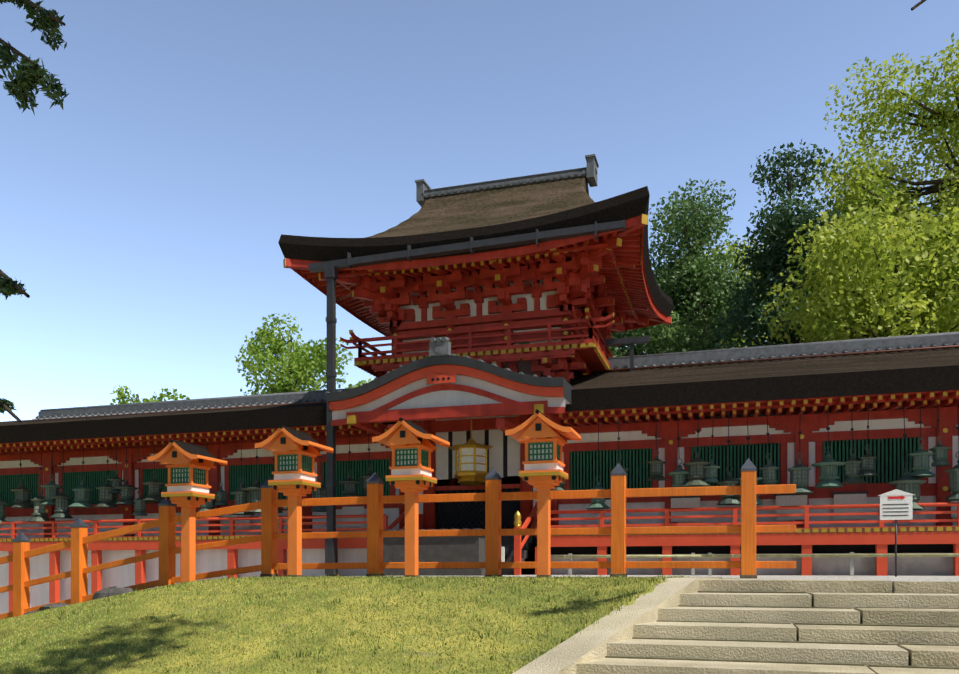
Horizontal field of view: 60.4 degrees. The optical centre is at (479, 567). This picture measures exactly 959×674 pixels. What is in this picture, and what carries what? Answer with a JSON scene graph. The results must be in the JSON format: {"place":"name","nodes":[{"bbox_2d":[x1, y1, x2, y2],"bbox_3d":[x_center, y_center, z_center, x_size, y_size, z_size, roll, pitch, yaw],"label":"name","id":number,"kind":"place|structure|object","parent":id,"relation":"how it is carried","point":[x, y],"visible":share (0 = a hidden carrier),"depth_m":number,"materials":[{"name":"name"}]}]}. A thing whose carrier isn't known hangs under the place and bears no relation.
{"place":"outdoors","nodes":[
{"label":"outdoors","id":0,"kind":"place"},
{"bbox_2d":[0,398,21,422],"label":"branch","id":1,"kind":"object","parent":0,"point":[5,404],"visible":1,"depth_m":6.51,"materials":[{"name":"green plant"}]},
{"bbox_2d":[0,269,29,299],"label":"branch","id":2,"kind":"object","parent":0,"point":[9,286],"visible":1,"depth_m":5.99,"materials":[{"name":"green plant"}]},
{"bbox_2d":[0,0,66,51],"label":"tree branch","id":3,"kind":"object","parent":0,"point":[48,21],"visible":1,"depth_m":6.64,"materials":[{"name":"green plant"}]},
{"bbox_2d":[0,38,68,114],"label":"tree branch","id":4,"kind":"object","parent":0,"point":[28,74],"visible":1,"depth_m":6.06,"materials":[{"name":"green plant"}]},
{"bbox_2d":[0,573,958,673],"bbox_3d":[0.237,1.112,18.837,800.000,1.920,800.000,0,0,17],"label":"ground","id":5,"kind":"structure","parent":0,"point":[443,667],"depth_m":9.34,"materials":[{"name":"green plant"}]},
{"bbox_2d":[37,603,69,610],"bbox_3d":[-7.312,0.721,14.294,0.625,0.220,0.489,0,0,36],"label":"boulder","id":6,"kind":"object","parent":5,"relation":"on","point":[47,606],"visible":0.4,"depth_m":14.15,"materials":[{"name":"grey stone"}]},
{"bbox_2d":[92,586,133,599],"bbox_3d":[-6.171,0.481,14.081,0.864,0.324,0.675,0,0,17],"label":"boulder","id":7,"kind":"object","parent":5,"relation":"on","point":[108,592],"visible":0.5,"depth_m":13.87,"materials":[{"name":"grey stone"}]},
{"bbox_2d":[99,385,189,405],"bbox_3d":[-15.195,-3.953,37.085,3.493,8.269,3.859,0,0,-44],"label":"tree","id":8,"kind":"object","parent":5,"relation":"on","point":[121,395],"visible":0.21,"depth_m":36.60,"materials":[{"name":"green plant"}]},
{"bbox_2d":[148,439,226,582],"bbox_3d":[-4.828,-0.831,13.668,0.940,2.458,0.900,0,0,17],"label":"post lantern","id":9,"kind":"object","parent":5,"relation":"on","point":[187,492],"visible":1,"depth_m":13.55,"materials":[{"name":"orange paint"}]},
{"bbox_2d":[0,388,408,613],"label":"corridor","id":10,"kind":"object","parent":5,"relation":"on","point":[93,468],"visible":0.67,"depth_m":20.55,"materials":[{"name":"paint"}]},
{"bbox_2d":[235,313,352,394],"bbox_3d":[-7.120,-4.670,30.997,4.075,9.661,4.115,0,0,-44],"label":"bright tree","id":11,"kind":"object","parent":5,"relation":"on","point":[294,374],"visible":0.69,"depth_m":30.42,"materials":[{"name":"green plant"}]},
{"bbox_2d":[255,425,332,577],"bbox_3d":[-2.934,-0.964,13.091,0.940,2.458,0.900,0,0,17],"label":"post lantern","id":12,"kind":"object","parent":5,"relation":"on","point":[294,477],"visible":1,"depth_m":12.95,"materials":[{"name":"orange paint"}]},
{"bbox_2d":[345,378,374,388],"bbox_3d":[-4.200,-3.643,33.054,3.272,7.640,2.430,0,0,-41],"label":"tree","id":13,"kind":"object","parent":5,"relation":"on","point":[359,383],"depth_m":31.80,"materials":[{"name":"green plant"}]},
{"bbox_2d":[0,458,795,619],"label":"vermilion fence","id":14,"kind":"object","parent":5,"relation":"on","point":[493,496],"visible":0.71,"depth_m":13.02,"materials":[{"name":"orange paint"}]},
{"bbox_2d":[372,417,449,576],"bbox_3d":[-1.030,-0.972,12.512,0.940,2.458,0.900,0,0,17],"label":"post lantern","id":15,"kind":"object","parent":5,"relation":"on","point":[410,477],"visible":1,"depth_m":12.35,"materials":[{"name":"orange paint"}]},
{"bbox_2d":[278,154,673,576],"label":"temple gate","id":16,"kind":"structure","parent":5,"relation":"on","point":[493,310],"depth_m":18.24,"materials":[{"name":"paint"}]},
{"bbox_2d":[505,410,580,577],"bbox_3d":[0.931,-0.974,11.915,0.940,2.458,0.900,0,0,17],"label":"post lantern","id":17,"kind":"object","parent":5,"relation":"on","point":[543,473],"visible":1,"depth_m":11.75,"materials":[{"name":"orange paint"}]},
{"bbox_2d":[599,277,719,357],"bbox_3d":[5.202,-5.146,29.028,7.387,10.693,5.743,0,0,-33],"label":"tree behind gate","id":18,"kind":"object","parent":5,"relation":"on","point":[655,345],"visible":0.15,"depth_m":28.11,"materials":[{"name":"green plant"}]},
{"bbox_2d":[621,179,760,353],"bbox_3d":[9.288,-8.263,35.274,6.602,16.906,7.909,0,0,-36],"label":"tree","id":19,"kind":"object","parent":5,"relation":"on","point":[693,277],"visible":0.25,"depth_m":33.88,"materials":[{"name":"green plant"}]},
{"bbox_2d":[621,234,784,348],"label":"broadleaf tree","id":20,"kind":"object","parent":5,"relation":"on","point":[738,273],"visible":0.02,"depth_m":43.95,"materials":[{"name":"green plant"}]},
{"bbox_2d":[512,577,958,673],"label":"stone steps","id":21,"kind":"structure","parent":5,"relation":"on","point":[695,625],"depth_m":8.13,"materials":[{"name":"beige stone"}]},
{"bbox_2d":[535,332,958,575],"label":"corridor","id":22,"kind":"object","parent":5,"relation":"on","point":[842,435],"visible":0.73,"depth_m":16.50,"materials":[{"name":"paint"}]},
{"bbox_2d":[554,552,958,575],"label":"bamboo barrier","id":23,"kind":"object","parent":5,"relation":"on","point":[709,556],"visible":0.79,"depth_m":14.84,"materials":[{"name":"plant"}]},
{"bbox_2d":[702,139,864,349],"bbox_3d":[10.182,-6.784,27.045,5.169,13.973,5.865,0,0,-28],"label":"conifer tree","id":24,"kind":"object","parent":5,"relation":"on","point":[788,222],"visible":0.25,"depth_m":26.77,"materials":[{"name":"green plant"}]},
{"bbox_2d":[754,32,958,344],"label":"tree","id":25,"kind":"object","parent":5,"relation":"on","point":[940,119],"visible":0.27,"depth_m":27.04,"materials":[{"name":"green plant"}]},
{"bbox_2d":[758,194,958,343],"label":"tree","id":26,"kind":"object","parent":5,"relation":"on","point":[898,290],"visible":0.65,"depth_m":21.92,"materials":[{"name":"green plant"}]},
{"bbox_2d":[878,489,913,576],"bbox_3d":[6.812,-0.563,13.480,0.560,1.430,0.052,0,0,17],"label":"route sign","id":27,"kind":"object","parent":5,"relation":"on","point":[896,504],"visible":1,"depth_m":13.46,"materials":[{"name":"metal"}]},
{"bbox_2d":[0,0,958,421],"label":"sky","id":28,"kind":"structure","parent":0,"point":[144,217],"materials":[{"name":"blue"}]},
{"bbox_2d":[911,0,925,10],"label":"tree branch","id":29,"kind":"object","parent":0,"point":[917,5],"visible":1,"depth_m":7.05,"materials":[{"name":"brown plant"}]}
]}

